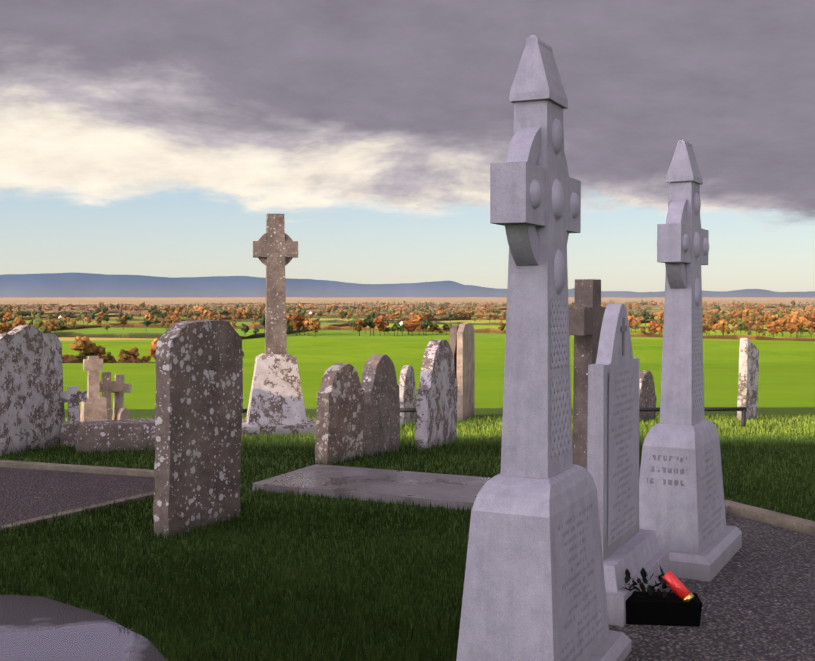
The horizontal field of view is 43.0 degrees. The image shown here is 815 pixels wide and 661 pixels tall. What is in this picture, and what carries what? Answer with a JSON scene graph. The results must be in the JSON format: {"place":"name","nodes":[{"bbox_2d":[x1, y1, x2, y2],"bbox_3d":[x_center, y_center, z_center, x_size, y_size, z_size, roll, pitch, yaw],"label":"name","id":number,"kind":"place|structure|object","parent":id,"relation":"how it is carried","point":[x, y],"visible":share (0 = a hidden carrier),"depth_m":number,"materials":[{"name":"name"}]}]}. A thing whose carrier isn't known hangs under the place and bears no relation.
{"place":"outdoors","nodes":[
{"label":"outdoors","id":0,"kind":"place"},
{"bbox_2d":[0,595,166,660],"bbox_3d":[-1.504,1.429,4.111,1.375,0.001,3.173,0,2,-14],"label":"stone slab","id":1,"kind":"structure","parent":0,"point":[34,628],"depth_m":4.77,"materials":[{"name":"stone"}]},
{"bbox_2d":[0,297,814,660],"bbox_3d":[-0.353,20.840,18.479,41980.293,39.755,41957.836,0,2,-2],"label":"ground","id":2,"kind":"structure","parent":0,"point":[786,381],"depth_m":78.98,"materials":[{"name":"green plant"}]},
{"bbox_2d":[0,325,64,455],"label":"headstone","id":3,"kind":"object","parent":2,"relation":"on","point":[32,412],"visible":0.85,"depth_m":10.82,"materials":[{"name":"stone"}]},
{"bbox_2d":[60,386,86,446],"bbox_3d":[-3.708,0.998,11.490,0.320,0.763,0.280,-1,2,-22],"label":"cross","id":4,"kind":"object","parent":2,"relation":"on","point":[73,396],"visible":0.64,"depth_m":11.43,"materials":[{"name":"stone"}]},
{"bbox_2d":[0,460,153,476],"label":"kerb","id":5,"kind":"structure","parent":2,"relation":"on","point":[80,468],"depth_m":9.21,"materials":[{"name":"stone"}]},
{"bbox_2d":[0,491,153,531],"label":"kerb","id":6,"kind":"structure","parent":2,"relation":"on","point":[140,497],"depth_m":7.42,"materials":[{"name":"concrete"}]},
{"bbox_2d":[0,467,154,525],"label":"grave plot","id":7,"kind":"object","parent":2,"relation":"on","point":[26,494],"visible":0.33,"depth_m":8.33,"materials":[{"name":"grey gravel"}]},
{"bbox_2d":[80,356,106,421],"bbox_3d":[-3.788,0.860,12.484,0.300,1.102,0.280,-1,2,-27],"label":"stone cross","id":8,"kind":"object","parent":2,"relation":"on","point":[94,407],"visible":0.74,"depth_m":12.41,"materials":[{"name":"stone"}]},
{"bbox_2d":[99,372,122,420],"bbox_3d":[-3.930,0.992,13.512,0.416,0.900,0.250,-1,2,-17],"label":"cross","id":9,"kind":"object","parent":2,"relation":"on","point":[108,386],"visible":0.41,"depth_m":13.47,"materials":[{"name":"stone"}]},
{"bbox_2d":[75,418,155,452],"bbox_3d":[-3.027,1.159,10.862,0.900,0.400,0.450,-1,2,-22],"label":"gravestone","id":10,"kind":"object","parent":2,"relation":"on","point":[133,434],"depth_m":10.69,"materials":[{"name":"stone"}]},
{"bbox_2d":[111,374,131,419],"bbox_3d":[-3.825,1.014,13.686,0.307,0.867,0.250,2,0,-32],"label":"cross","id":11,"kind":"object","parent":2,"relation":"on","point":[118,401],"visible":0.36,"depth_m":13.66,"materials":[{"name":"stone"}]},
{"bbox_2d":[116,408,130,419],"bbox_3d":[-3.741,1.242,13.627,0.081,0.446,0.190,1,2,29],"label":"white stone","id":12,"kind":"object","parent":2,"relation":"on","point":[123,413],"visible":0.35,"depth_m":13.58,"materials":[{"name":"white stone"}]},
{"bbox_2d":[153,320,242,538],"bbox_3d":[-1.402,0.693,7.005,0.139,1.525,0.767,3,3,29],"label":"headstone","id":13,"kind":"object","parent":2,"relation":"on","point":[199,399],"visible":0.94,"depth_m":6.88,"materials":[{"name":"stone"}]},
{"bbox_2d":[241,213,315,435],"bbox_3d":[-1.704,-0.025,13.384,0.985,2.954,0.799,0,2,-12],"label":"cross","id":14,"kind":"object","parent":2,"relation":"on","point":[276,404],"visible":0.96,"depth_m":13.22,"materials":[{"name":"stone"}]},
{"bbox_2d":[315,363,363,464],"bbox_3d":[-0.637,0.837,9.822,0.160,1.048,0.591,4,3,32],"label":"headstone","id":15,"kind":"object","parent":2,"relation":"on","point":[339,416],"visible":0.88,"depth_m":9.69,"materials":[{"name":"stone"}]},
{"bbox_2d":[252,464,490,510],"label":"ledger slab","id":16,"kind":"structure","parent":2,"relation":"on","point":[453,491],"depth_m":8.28,"materials":[{"name":"grey stone"}]},
{"bbox_2d":[361,354,400,456],"bbox_3d":[-0.281,0.803,10.495,0.161,1.120,0.812,0,1,20],"label":"headstone","id":17,"kind":"object","parent":2,"relation":"on","point":[381,417],"visible":0.73,"depth_m":10.34,"materials":[{"name":"grey stone"}]},
{"bbox_2d":[0,414,814,660],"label":"grass","id":18,"kind":"structure","parent":2,"relation":"on","point":[291,639],"depth_m":6.06,"materials":[{"name":"green plant"}]},
{"bbox_2d":[0,300,814,362],"bbox_3d":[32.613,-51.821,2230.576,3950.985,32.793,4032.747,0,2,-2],"label":"autumn trees","id":19,"kind":"object","parent":2,"relation":"on","point":[787,318],"visible":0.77,"depth_m":1122.43,"materials":[{"name":"orange plant"}]},
{"bbox_2d":[399,365,415,424],"bbox_3d":[-0.005,1.020,15.547,0.108,0.994,0.667,1,2,16],"label":"headstone","id":20,"kind":"object","parent":2,"relation":"on","point":[407,388],"visible":0.62,"depth_m":15.41,"materials":[{"name":"stone"}]},
{"bbox_2d":[400,408,415,411],"bbox_3d":[0.052,1.276,14.032,0.528,0.448,0.060,0,2,-2],"label":"railing","id":21,"kind":"object","parent":2,"relation":"on","point":[407,409],"visible":0.1,"depth_m":14.00,"materials":[{"name":"black metal"}]},
{"bbox_2d":[415,339,456,449],"bbox_3d":[0.331,0.745,11.406,0.150,1.293,1.191,2,3,18],"label":"headstone","id":22,"kind":"object","parent":2,"relation":"on","point":[436,408],"visible":0.9,"depth_m":11.16,"materials":[{"name":"stone"}]},
{"bbox_2d":[449,325,458,377],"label":"headstone","id":23,"kind":"object","parent":2,"relation":"on","point":[453,337],"visible":0.15,"depth_m":16.46,"materials":[{"name":"stone"}]},
{"bbox_2d":[457,323,474,420],"bbox_3d":[0.958,0.719,16.941,0.103,1.680,1.746,0,2,10],"label":"headstone","id":24,"kind":"object","parent":2,"relation":"on","point":[465,369],"visible":0.94,"depth_m":16.45,"materials":[{"name":"stone"}]},
{"bbox_2d":[456,35,630,660],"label":"celtic cross","id":25,"kind":"object","parent":2,"relation":"on","point":[534,586],"visible":1,"depth_m":4.06,"materials":[{"name":"stone"}]},
{"bbox_2d":[569,279,605,469],"bbox_3d":[1.305,0.524,7.511,0.300,1.788,0.500,1,2,30],"label":"stone cross","id":26,"kind":"object","parent":2,"relation":"on","point":[586,313],"visible":0.41,"depth_m":7.43,"materials":[{"name":"stone"}]},
{"bbox_2d":[603,529,668,626],"bbox_3d":[1.080,1.319,5.414,0.360,0.400,0.980,1,2,26],"label":"gravestone base","id":27,"kind":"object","parent":2,"relation":"on","point":[636,553],"depth_m":5.22,"materials":[{"name":"grey stone"}]},
{"bbox_2d":[587,303,639,560],"bbox_3d":[1.080,0.489,5.386,0.085,1.260,0.720,1,2,26],"label":"headstone","id":28,"kind":"object","parent":27,"relation":"on","point":[610,358],"visible":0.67,"depth_m":5.11,"materials":[{"name":"stone"}]},
{"bbox_2d":[608,366,637,545],"bbox_3d":[1.120,0.630,5.371,0.001,0.860,0.580,1,2,26],"label":"inscription panel","id":29,"kind":"object","parent":28,"relation":"attached to","point":[622,467],"visible":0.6,"depth_m":5.35,"materials":[{"name":"grey stone"}]},
{"bbox_2d":[621,317,626,355],"bbox_3d":[1.119,0.030,5.351,0.004,0.200,0.120,1,2,26],"label":"engraved cross","id":30,"kind":"object","parent":28,"relation":"attached to","point":[623,328],"visible":0.93,"depth_m":5.35,"materials":[{"name":"grey stone"}]},
{"bbox_2d":[639,370,656,421],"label":"headstone","id":31,"kind":"object","parent":2,"relation":"on","point":[647,397],"visible":0.52,"depth_m":15.91,"materials":[{"name":"stone"}]},
{"bbox_2d":[639,139,741,581],"bbox_3d":[1.638,0.232,6.154,0.535,2.702,0.907,1,2,28],"label":"celtic cross","id":32,"kind":"object","parent":2,"relation":"on","point":[681,505],"visible":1,"depth_m":5.98,"materials":[{"name":"stone"}]},
{"bbox_2d":[639,407,746,428],"bbox_3d":[3.664,1.273,14.134,1.931,0.448,0.060,0,2,-2],"label":"railing","id":33,"kind":"object","parent":2,"relation":"on","point":[741,409],"visible":0.29,"depth_m":14.12,"materials":[{"name":"black metal"}]},
{"bbox_2d":[609,513,814,660],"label":"gravel plot","id":34,"kind":"object","parent":2,"relation":"on","point":[756,594],"visible":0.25,"depth_m":5.15,"materials":[{"name":"grey gravel"}]},
{"bbox_2d":[622,565,701,626],"bbox_3d":[1.211,1.272,4.982,0.380,0.262,0.201,0,2,6],"label":"planter with flowers","id":35,"kind":"object","parent":34,"relation":"on","point":[650,606],"visible":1,"depth_m":4.92,"materials":[{"name":"black plastic"}]},
{"bbox_2d":[662,570,693,601],"bbox_3d":[1.292,1.227,4.942,0.154,0.152,0.062,1,2,24],"label":"grave candle","id":36,"kind":"object","parent":35,"relation":"on","point":[678,587],"visible":0.98,"depth_m":4.92,"materials":[{"name":"red plastic"}]},
{"bbox_2d":[737,338,758,420],"bbox_3d":[5.365,0.827,16.282,0.151,1.404,0.578,1,-2,36],"label":"headstone","id":37,"kind":"object","parent":2,"relation":"on","point":[748,374],"visible":0.92,"depth_m":16.10,"materials":[{"name":"stone"}]},
{"bbox_2d":[724,500,814,535],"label":"curb","id":38,"kind":"structure","parent":2,"relation":"on","point":[794,523],"depth_m":7.12,"materials":[{"name":"concrete"}]},
{"bbox_2d":[0,272,814,297],"bbox_3d":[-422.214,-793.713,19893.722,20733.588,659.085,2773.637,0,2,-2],"label":"mountains","id":39,"kind":"structure","parent":0,"point":[75,285],"depth_m":20803.33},
{"bbox_2d":[0,0,814,291],"label":"sky","id":40,"kind":"structure","parent":0,"point":[158,138],"materials":[{"name":"grey"}]}
]}

